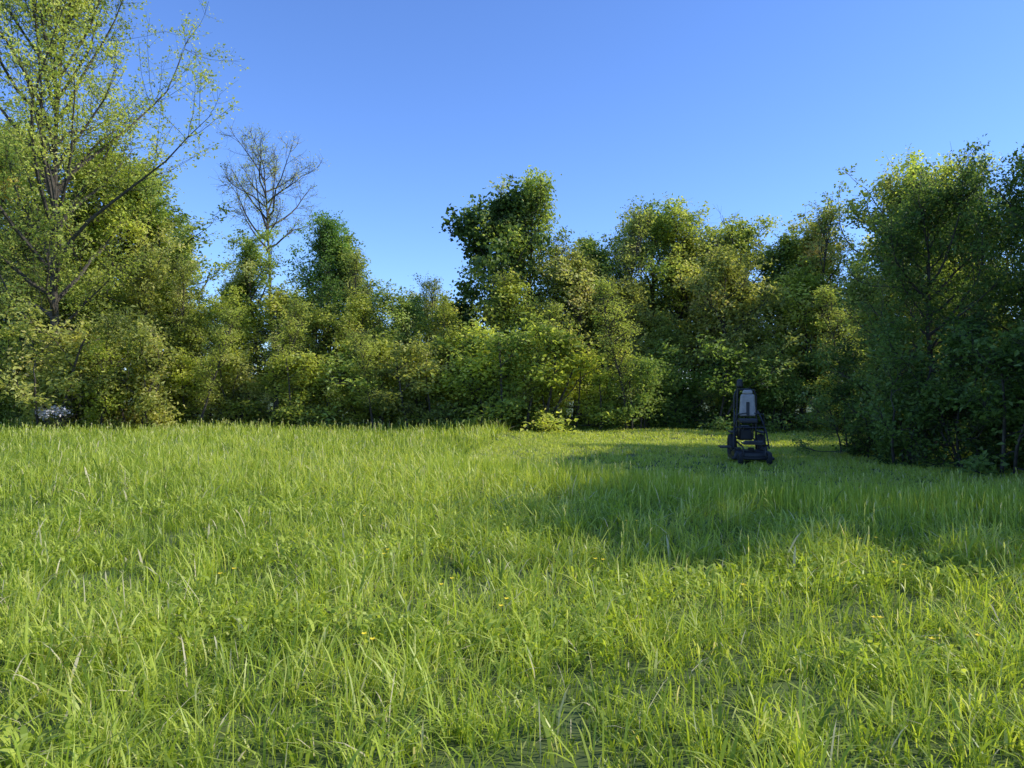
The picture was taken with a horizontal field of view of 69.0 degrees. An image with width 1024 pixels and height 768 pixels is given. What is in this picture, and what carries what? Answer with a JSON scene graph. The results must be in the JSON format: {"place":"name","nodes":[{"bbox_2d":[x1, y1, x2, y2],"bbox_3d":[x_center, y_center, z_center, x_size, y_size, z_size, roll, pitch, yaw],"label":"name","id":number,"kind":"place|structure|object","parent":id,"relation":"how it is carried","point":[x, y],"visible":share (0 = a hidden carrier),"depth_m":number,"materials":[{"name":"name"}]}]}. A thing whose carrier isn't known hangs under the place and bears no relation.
{"place":"outdoors","nodes":[
{"label":"outdoors","id":0,"kind":"place"},
{"bbox_2d":[0,390,1023,767],"bbox_3d":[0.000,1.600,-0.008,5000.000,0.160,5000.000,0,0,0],"label":"ground","id":1,"kind":"structure","parent":0,"point":[580,758],"depth_m":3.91,"materials":[{"name":"green plant"}]},
{"bbox_2d":[0,385,34,429],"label":"shrub","id":2,"kind":"object","parent":1,"relation":"on","point":[8,411],"visible":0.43,"depth_m":27.55,"materials":[{"name":"green plant"}]},
{"bbox_2d":[0,316,61,422],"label":"shrub","id":3,"kind":"object","parent":1,"relation":"on","point":[9,334],"visible":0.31,"depth_m":28.27,"materials":[{"name":"green plant"}]},
{"bbox_2d":[0,292,66,414],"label":"young tree","id":4,"kind":"object","parent":1,"relation":"on","point":[44,316],"visible":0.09,"depth_m":30.72,"materials":[{"name":"green plant"}]},
{"bbox_2d":[0,131,76,339],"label":"deciduous tree","id":5,"kind":"object","parent":1,"relation":"on","point":[8,199],"visible":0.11,"depth_m":33.89,"materials":[{"name":"green plant"}]},
{"bbox_2d":[0,183,78,366],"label":"slender tree","id":6,"kind":"object","parent":1,"relation":"on","point":[10,246],"visible":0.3,"depth_m":31.91,"materials":[{"name":"green plant"}]},
{"bbox_2d":[0,331,104,424],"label":"shrub","id":7,"kind":"object","parent":1,"relation":"on","point":[42,390],"visible":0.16,"depth_m":27.81,"materials":[{"name":"green plant"}]},
{"bbox_2d":[17,273,98,404],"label":"young tree","id":8,"kind":"object","parent":1,"relation":"on","point":[67,296],"visible":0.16,"depth_m":31.24,"materials":[{"name":"green plant"}]},
{"bbox_2d":[0,141,123,366],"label":"deciduous tree","id":9,"kind":"object","parent":1,"relation":"on","point":[74,222],"visible":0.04,"depth_m":34.48,"materials":[{"name":"green plant"}]},
{"bbox_2d":[0,294,156,431],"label":"shrub","id":10,"kind":"object","parent":1,"relation":"on","point":[51,373],"visible":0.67,"depth_m":26.16,"materials":[{"name":"green plant"}]},
{"bbox_2d":[57,331,141,430],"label":"shrub","id":11,"kind":"object","parent":1,"relation":"on","point":[97,408],"visible":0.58,"depth_m":26.98,"materials":[{"name":"green plant"}]},
{"bbox_2d":[50,267,151,422],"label":"young tree","id":12,"kind":"object","parent":1,"relation":"on","point":[109,301],"visible":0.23,"depth_m":30.83,"materials":[{"name":"green plant"}]},
{"bbox_2d":[35,153,184,350],"bbox_3d":[-20.096,-4.563,35.024,12.312,13.292,7.194,0,0,-37],"label":"deciduous tree","id":13,"kind":"object","parent":1,"relation":"on","point":[81,257],"visible":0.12,"depth_m":34.56,"materials":[{"name":"green plant"}]},
{"bbox_2d":[0,123,234,414],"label":"deciduous tree","id":14,"kind":"object","parent":1,"relation":"on","point":[113,219],"visible":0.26,"depth_m":32.88,"materials":[{"name":"green plant"}]},
{"bbox_2d":[0,0,249,402],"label":"ash tree","id":15,"kind":"object","parent":1,"relation":"on","point":[42,11],"visible":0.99,"depth_m":28.01,"materials":[{"name":"green plant"}]},
{"bbox_2d":[60,227,189,418],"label":"young tree","id":16,"kind":"object","parent":1,"relation":"on","point":[149,277],"visible":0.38,"depth_m":31.43,"materials":[{"name":"green plant"}]},
{"bbox_2d":[76,308,186,432],"bbox_3d":[-14.014,-0.101,27.366,3.871,5.259,6.547,0,0,-23],"label":"shrub","id":17,"kind":"object","parent":1,"relation":"on","point":[153,372],"visible":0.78,"depth_m":26.89,"materials":[{"name":"green plant"}]},
{"bbox_2d":[66,167,238,416],"bbox_3d":[-17.150,-4.278,35.700,7.888,12.589,7.452,0,0,-10],"label":"deciduous tree","id":18,"kind":"object","parent":1,"relation":"on","point":[164,203],"visible":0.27,"depth_m":34.48,"materials":[{"name":"green plant"}]},
{"bbox_2d":[111,195,217,405],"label":"deciduous tree","id":19,"kind":"object","parent":1,"relation":"on","point":[161,241],"visible":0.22,"depth_m":34.85,"materials":[{"name":"green plant"}]},
{"bbox_2d":[138,303,217,420],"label":"young tree","id":20,"kind":"object","parent":1,"relation":"on","point":[198,322],"visible":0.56,"depth_m":31.43,"materials":[{"name":"green plant"}]},
{"bbox_2d":[156,251,211,384],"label":"slender tree","id":21,"kind":"object","parent":1,"relation":"on","point":[179,299],"visible":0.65,"depth_m":31.59,"materials":[{"name":"green plant"}]},
{"bbox_2d":[153,346,250,424],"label":"shrub","id":22,"kind":"object","parent":1,"relation":"on","point":[184,378],"visible":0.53,"depth_m":30.21,"materials":[{"name":"green plant"}]},
{"bbox_2d":[160,346,269,427],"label":"shrub","id":23,"kind":"object","parent":1,"relation":"on","point":[238,383],"visible":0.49,"depth_m":29.56,"materials":[{"name":"green plant"}]},
{"bbox_2d":[188,306,246,424],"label":"slender tree","id":24,"kind":"object","parent":1,"relation":"on","point":[210,382],"visible":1,"depth_m":28.55,"materials":[{"name":"green plant"}]},
{"bbox_2d":[189,271,273,407],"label":"deciduous tree","id":25,"kind":"object","parent":1,"relation":"on","point":[229,284],"visible":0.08,"depth_m":33.81,"materials":[{"name":"green plant"}]},
{"bbox_2d":[200,285,278,418],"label":"young tree","id":26,"kind":"object","parent":1,"relation":"on","point":[243,321],"visible":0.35,"depth_m":31.72,"materials":[{"name":"green plant"}]},
{"bbox_2d":[195,219,299,402],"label":"deciduous tree","id":27,"kind":"object","parent":1,"relation":"on","point":[251,255],"visible":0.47,"depth_m":33.11,"materials":[{"name":"green plant"}]},
{"bbox_2d":[208,122,330,348],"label":"bare tree","id":28,"kind":"object","parent":1,"relation":"on","point":[269,214],"visible":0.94,"depth_m":36.61,"materials":[{"name":"brown plant"}]},
{"bbox_2d":[234,280,319,420],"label":"young tree","id":29,"kind":"object","parent":1,"relation":"on","point":[278,304],"visible":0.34,"depth_m":32.06,"materials":[{"name":"green plant"}]},
{"bbox_2d":[256,296,315,425],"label":"slender tree","id":30,"kind":"object","parent":1,"relation":"on","point":[299,318],"visible":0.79,"depth_m":29.48,"materials":[{"name":"green plant"}]},
{"bbox_2d":[245,348,330,430],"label":"shrub","id":31,"kind":"object","parent":1,"relation":"on","point":[288,408],"visible":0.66,"depth_m":28.42,"materials":[{"name":"green plant"}]},
{"bbox_2d":[210,230,373,411],"bbox_3d":[-9.406,-2.724,34.323,8.657,9.346,5.058,0,0,-41],"label":"deciduous tree","id":32,"kind":"object","parent":1,"relation":"on","point":[348,240],"visible":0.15,"depth_m":34.13,"materials":[{"name":"green plant"}]},
{"bbox_2d":[227,351,363,429],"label":"shrub","id":33,"kind":"object","parent":1,"relation":"on","point":[252,406],"visible":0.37,"depth_m":28.89,"materials":[{"name":"green plant"}]},
{"bbox_2d":[282,300,360,422],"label":"young tree","id":34,"kind":"object","parent":1,"relation":"on","point":[316,324],"visible":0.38,"depth_m":31.36,"materials":[{"name":"green plant"}]},
{"bbox_2d":[260,210,394,416],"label":"deciduous tree","id":35,"kind":"object","parent":1,"relation":"on","point":[327,234],"visible":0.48,"depth_m":33.94,"materials":[{"name":"green plant"}]},
{"bbox_2d":[301,355,387,428],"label":"shrub","id":36,"kind":"object","parent":1,"relation":"on","point":[336,394],"visible":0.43,"depth_m":29.07,"materials":[{"name":"green plant"}]},
{"bbox_2d":[320,246,396,420],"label":"deciduous tree","id":37,"kind":"object","parent":1,"relation":"on","point":[343,270],"visible":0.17,"depth_m":34.32,"materials":[{"name":"green plant"}]},
{"bbox_2d":[337,246,384,360],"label":"slender tree","id":38,"kind":"object","parent":1,"relation":"on","point":[354,276],"visible":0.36,"depth_m":32.10,"materials":[{"name":"green plant"}]},
{"bbox_2d":[314,285,408,424],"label":"young tree","id":39,"kind":"object","parent":1,"relation":"on","point":[360,310],"visible":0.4,"depth_m":30.83,"materials":[{"name":"green plant"}]},
{"bbox_2d":[341,328,385,426],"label":"slender tree","id":40,"kind":"object","parent":1,"relation":"on","point":[363,341],"visible":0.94,"depth_m":27.63,"materials":[{"name":"green plant"}]},
{"bbox_2d":[328,328,415,425],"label":"shrub","id":41,"kind":"object","parent":1,"relation":"on","point":[375,359],"visible":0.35,"depth_m":28.85,"materials":[{"name":"green plant"}]},
{"bbox_2d":[348,286,436,409],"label":"young tree","id":42,"kind":"object","parent":1,"relation":"on","point":[404,310],"visible":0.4,"depth_m":31.28,"materials":[{"name":"green plant"}]},
{"bbox_2d":[284,322,506,427],"bbox_3d":[-4.596,-0.115,29.167,8.794,4.843,4.628,0,0,-11],"label":"shrub","id":43,"kind":"object","parent":1,"relation":"on","point":[347,366],"visible":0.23,"depth_m":28.79,"materials":[{"name":"green plant"}]},
{"bbox_2d":[360,330,473,427],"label":"shrub","id":44,"kind":"object","parent":1,"relation":"on","point":[413,383],"visible":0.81,"depth_m":27.69,"materials":[{"name":"green plant"}]},
{"bbox_2d":[413,273,454,344],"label":"slender tree","id":45,"kind":"object","parent":1,"relation":"on","point":[434,287],"visible":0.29,"depth_m":35.30,"materials":[{"name":"green plant"}]},
{"bbox_2d":[411,290,476,417],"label":"young tree","id":46,"kind":"object","parent":1,"relation":"on","point":[444,313],"visible":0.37,"depth_m":30.16,"materials":[{"name":"green plant"}]},
{"bbox_2d":[387,342,552,428],"bbox_3d":[-1.746,0.308,28.103,6.724,3.721,3.754,0,0,6],"label":"shrub","id":47,"kind":"object","parent":1,"relation":"on","point":[465,360],"visible":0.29,"depth_m":27.56,"materials":[{"name":"green plant"}]},
{"bbox_2d":[430,325,540,428],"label":"shrub","id":48,"kind":"object","parent":1,"relation":"on","point":[499,345],"visible":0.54,"depth_m":27.23,"materials":[{"name":"green plant"}]},
{"bbox_2d":[432,173,555,356],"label":"dark maple tree","id":49,"kind":"object","parent":1,"relation":"on","point":[485,257],"visible":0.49,"depth_m":32.68,"materials":[{"name":"green plant"}]},
{"bbox_2d":[453,266,554,421],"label":"young tree","id":50,"kind":"object","parent":1,"relation":"on","point":[494,314],"visible":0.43,"depth_m":30.21,"materials":[{"name":"green plant"}]},
{"bbox_2d":[2,198,1010,416],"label":"distant trees","id":51,"kind":"object","parent":1,"relation":"on","point":[210,301],"depth_m":41.15,"materials":[{"name":"green plant"}]},
{"bbox_2d":[448,165,610,405],"bbox_3d":[0.787,-3.843,33.092,7.258,11.617,7.011,0,0,-7],"label":"deciduous tree","id":52,"kind":"object","parent":1,"relation":"on","point":[539,199],"visible":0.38,"depth_m":32.80,"materials":[{"name":"green plant"}]},
{"bbox_2d":[504,282,558,420],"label":"young tree","id":53,"kind":"object","parent":1,"relation":"on","point":[527,307],"visible":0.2,"depth_m":30.23,"materials":[{"name":"green plant"}]},
{"bbox_2d":[423,300,642,432],"bbox_3d":[0.753,-0.275,27.536,8.076,5.233,6.309,0,0,-9],"label":"shrub","id":54,"kind":"object","parent":1,"relation":"on","point":[559,342],"visible":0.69,"depth_m":26.92,"materials":[{"name":"green plant"}]},
{"bbox_2d":[512,295,568,429],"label":"slender tree","id":55,"kind":"object","parent":1,"relation":"on","point":[554,312],"visible":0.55,"depth_m":27.32,"materials":[{"name":"green plant"}]},
{"bbox_2d":[520,232,580,416],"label":"slender tree","id":56,"kind":"object","parent":1,"relation":"on","point":[548,278],"visible":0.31,"depth_m":32.23,"materials":[{"name":"green plant"}]},
{"bbox_2d":[508,348,608,431],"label":"shrub","id":57,"kind":"object","parent":1,"relation":"on","point":[555,398],"visible":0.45,"depth_m":27.53,"materials":[{"name":"green plant"}]},
{"bbox_2d":[519,237,638,422],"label":"young tree","id":58,"kind":"object","parent":1,"relation":"on","point":[579,272],"visible":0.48,"depth_m":30.84,"materials":[{"name":"green plant"}]},
{"bbox_2d":[565,235,623,420],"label":"deciduous tree","id":59,"kind":"object","parent":1,"relation":"on","point":[593,249],"visible":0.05,"depth_m":33.96,"materials":[{"name":"green plant"}]},
{"bbox_2d":[568,369,625,429],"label":"shrub","id":60,"kind":"object","parent":1,"relation":"on","point":[600,394],"visible":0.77,"depth_m":27.59,"materials":[{"name":"green plant"}]},
{"bbox_2d":[218,496,981,698],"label":"buttercup flowers","id":61,"kind":"object","parent":1,"relation":"on","point":[743,584],"visible":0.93,"depth_m":4.52,"materials":[{"name":"yellow plant"}]},
{"bbox_2d":[555,232,653,421],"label":"deciduous tree","id":62,"kind":"object","parent":1,"relation":"on","point":[607,256],"visible":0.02,"depth_m":34.97,"materials":[{"name":"green plant"}]},
{"bbox_2d":[584,272,645,428],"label":"slender tree","id":63,"kind":"object","parent":1,"relation":"on","point":[604,318],"visible":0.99,"depth_m":26.45,"materials":[{"name":"green plant"}]},
{"bbox_2d":[576,275,662,422],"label":"young tree","id":64,"kind":"object","parent":1,"relation":"on","point":[632,292],"visible":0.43,"depth_m":30.79,"materials":[{"name":"green plant"}]},
{"bbox_2d":[589,197,662,383],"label":"slender tree","id":65,"kind":"object","parent":1,"relation":"on","point":[631,263],"visible":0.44,"depth_m":32.06,"materials":[{"name":"green plant"}]},
{"bbox_2d":[599,352,680,429],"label":"shrub","id":66,"kind":"object","parent":1,"relation":"on","point":[645,397],"visible":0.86,"depth_m":27.03,"materials":[{"name":"green plant"}]},
{"bbox_2d":[578,193,709,422],"bbox_3d":[5.902,-3.325,33.898,6.642,10.601,6.276,0,0,14],"label":"deciduous tree","id":67,"kind":"object","parent":1,"relation":"on","point":[660,273],"visible":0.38,"depth_m":33.02,"materials":[{"name":"green plant"}]},
{"bbox_2d":[624,362,696,428],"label":"shrub","id":68,"kind":"object","parent":1,"relation":"on","point":[662,422],"visible":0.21,"depth_m":28.28,"materials":[{"name":"green plant"}]},
{"bbox_2d":[633,305,700,424],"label":"young tree","id":69,"kind":"object","parent":1,"relation":"on","point":[665,325],"visible":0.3,"depth_m":30.63,"materials":[{"name":"green plant"}]},
{"bbox_2d":[635,234,714,402],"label":"deciduous tree","id":70,"kind":"object","parent":1,"relation":"on","point":[675,254],"visible":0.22,"depth_m":33.18,"materials":[{"name":"green plant"}]},
{"bbox_2d":[601,191,786,414],"bbox_3d":[7.823,-3.300,34.040,7.726,10.520,7.010,0,0,-18],"label":"deciduous tree","id":71,"kind":"object","parent":1,"relation":"on","point":[675,211],"visible":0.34,"depth_m":32.81,"materials":[{"name":"green plant"}]},
{"bbox_2d":[686,231,730,420],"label":"slender tree","id":72,"kind":"object","parent":1,"relation":"on","point":[707,251],"visible":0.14,"depth_m":33.33,"materials":[{"name":"green plant"}]},
{"bbox_2d":[626,325,804,431],"bbox_3d":[7.542,0.080,28.425,6.673,4.468,4.607,0,0,12],"label":"shrub","id":73,"kind":"object","parent":1,"relation":"on","point":[687,400],"visible":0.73,"depth_m":27.94,"materials":[{"name":"green plant"}]},
{"bbox_2d":[657,228,794,426],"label":"young tree","id":74,"kind":"object","parent":1,"relation":"on","point":[718,265],"visible":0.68,"depth_m":29.73,"materials":[{"name":"green plant"}]},
{"bbox_2d":[707,375,759,429],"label":"shrub","id":75,"kind":"object","parent":1,"relation":"on","point":[726,404],"visible":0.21,"depth_m":28.95,"materials":[{"name":"green plant"}]},
{"bbox_2d":[718,379,774,464],"bbox_3d":[5.035,0.784,16.207,1.094,1.802,1.954,0,0,10],"label":"riding lawn mower","id":76,"kind":"object","parent":1,"relation":"on","point":[748,402],"visible":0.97,"depth_m":16.43,"materials":[{"name":"metal"}]},
{"bbox_2d":[689,206,808,381],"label":"deciduous tree","id":77,"kind":"object","parent":1,"relation":"on","point":[743,233],"visible":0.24,"depth_m":33.65,"materials":[{"name":"green plant"}]},
{"bbox_2d":[686,257,814,419],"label":"young tree","id":78,"kind":"object","parent":1,"relation":"on","point":[742,305],"visible":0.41,"depth_m":29.90,"materials":[{"name":"green plant"}]},
{"bbox_2d":[721,368,815,431],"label":"shrub","id":79,"kind":"object","parent":1,"relation":"on","point":[762,404],"visible":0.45,"depth_m":27.94,"materials":[{"name":"green plant"}]},
{"bbox_2d":[750,349,827,431],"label":"shrub","id":80,"kind":"object","parent":1,"relation":"on","point":[809,376],"visible":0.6,"depth_m":28.32,"materials":[{"name":"green plant"}]},
{"bbox_2d":[752,230,831,415],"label":"deciduous tree","id":81,"kind":"object","parent":1,"relation":"on","point":[780,263],"visible":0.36,"depth_m":33.04,"materials":[{"name":"green plant"}]},
{"bbox_2d":[742,255,851,417],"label":"young tree","id":82,"kind":"object","parent":1,"relation":"on","point":[804,285],"visible":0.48,"depth_m":30.46,"materials":[{"name":"green plant"}]},
{"bbox_2d":[765,202,858,419],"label":"deciduous tree","id":83,"kind":"object","parent":1,"relation":"on","point":[810,229],"visible":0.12,"depth_m":33.43,"materials":[{"name":"green plant"}]},
{"bbox_2d":[791,193,860,424],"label":"slender tree","id":84,"kind":"object","parent":1,"relation":"on","point":[825,228],"visible":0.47,"depth_m":31.32,"materials":[{"name":"green plant"}]},
{"bbox_2d":[803,372,868,431],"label":"shrub","id":85,"kind":"object","parent":1,"relation":"on","point":[838,427],"visible":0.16,"depth_m":26.62,"materials":[{"name":"green plant"}]},
{"bbox_2d":[806,283,869,412],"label":"slender tree","id":86,"kind":"object","parent":1,"relation":"on","point":[826,295],"visible":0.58,"depth_m":25.98,"materials":[{"name":"green plant"}]},
{"bbox_2d":[796,266,897,416],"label":"young tree","id":87,"kind":"object","parent":1,"relation":"on","point":[853,300],"visible":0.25,"depth_m":29.57,"materials":[{"name":"green plant"}]},
{"bbox_2d":[782,364,912,458],"bbox_3d":[8.007,0.762,17.535,3.328,2.540,2.300,0,0,43],"label":"shrub","id":88,"kind":"object","parent":1,"relation":"on","point":[862,447],"visible":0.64,"depth_m":17.57,"materials":[{"name":"green plant"}]},
{"bbox_2d":[759,194,941,393],"bbox_3d":[14.244,-2.876,30.364,8.073,9.762,4.717,0,0,-12],"label":"deciduous tree","id":89,"kind":"object","parent":1,"relation":"on","point":[872,273],"visible":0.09,"depth_m":30.00,"materials":[{"name":"green plant"}]},
{"bbox_2d":[818,334,937,448],"bbox_3d":[9.431,0.451,19.112,3.323,3.496,2.765,0,0,2],"label":"shrub","id":90,"kind":"object","parent":1,"relation":"on","point":[843,364],"visible":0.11,"depth_m":18.89,"materials":[{"name":"green plant"}]},
{"bbox_2d":[839,154,971,362],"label":"deciduous tree","id":91,"kind":"object","parent":1,"relation":"on","point":[889,192],"visible":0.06,"depth_m":30.48,"materials":[{"name":"green plant"}]},
{"bbox_2d":[814,143,1009,345],"bbox_3d":[16.988,-4.073,32.607,7.948,12.121,7.211,0,0,-31],"label":"deciduous tree","id":92,"kind":"object","parent":1,"relation":"on","point":[908,164],"visible":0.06,"depth_m":31.69,"materials":[{"name":"green plant"}]},
{"bbox_2d":[801,133,1023,454],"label":"shade tree","id":93,"kind":"object","parent":1,"relation":"on","point":[953,197],"visible":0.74,"depth_m":16.65,"materials":[{"name":"green plant"}]},
{"bbox_2d":[847,318,996,466],"bbox_3d":[8.470,0.422,15.476,3.411,3.589,2.839,0,0,4],"label":"shrub","id":94,"kind":"object","parent":1,"relation":"on","point":[911,380],"visible":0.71,"depth_m":15.08,"materials":[{"name":"green plant"}]},
{"bbox_2d":[890,140,1004,360],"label":"slender tree","id":95,"kind":"object","parent":1,"relation":"on","point":[977,163],"visible":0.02,"depth_m":27.93,"materials":[{"name":"green plant"}]},
{"bbox_2d":[874,159,1023,450],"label":"shade tree","id":96,"kind":"object","parent":1,"relation":"on","point":[988,204],"visible":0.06,"depth_m":18.75,"materials":[{"name":"green plant"}]},
{"bbox_2d":[891,150,1009,378],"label":"deciduous tree","id":97,"kind":"object","parent":1,"relation":"on","point":[910,171],"visible":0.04,"depth_m":28.36,"materials":[{"name":"green plant"}]},
{"bbox_2d":[888,309,1023,478],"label":"shrub","id":98,"kind":"object","parent":1,"relation":"on","point":[984,454],"visible":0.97,"depth_m":13.75,"materials":[{"name":"green plant"}]},
{"bbox_2d":[930,305,1023,469],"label":"shrub","id":99,"kind":"object","parent":1,"relation":"on","point":[1016,405],"visible":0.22,"depth_m":14.38,"materials":[{"name":"green plant"}]},
{"bbox_2d":[936,142,1023,449],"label":"shade tree","id":100,"kind":"object","parent":1,"relation":"on","point":[1008,186],"visible":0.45,"depth_m":16.15,"materials":[{"name":"green plant"}]},
{"bbox_2d":[958,191,1023,407],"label":"shade tree","id":101,"kind":"object","parent":1,"relation":"on","point":[1008,216],"visible":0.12,"depth_m":16.31,"materials":[{"name":"green plant"}]},
{"bbox_2d":[973,173,1023,258],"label":"shade tree","id":102,"kind":"object","parent":1,"relation":"on","point":[1013,216],"visible":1,"depth_m":14.90,"materials":[{"name":"green plant"}]},
{"bbox_2d":[984,326,1023,455],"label":"shrub","id":103,"kind":"object","parent":1,"relation":"on","point":[1004,334],"visible":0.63,"depth_m":12.96,"materials":[{"name":"green plant"}]},
{"bbox_2d":[0,0,1023,381],"label":"sky","id":104,"kind":"structure","parent":0,"point":[748,108],"materials":[{"name":"blue"}]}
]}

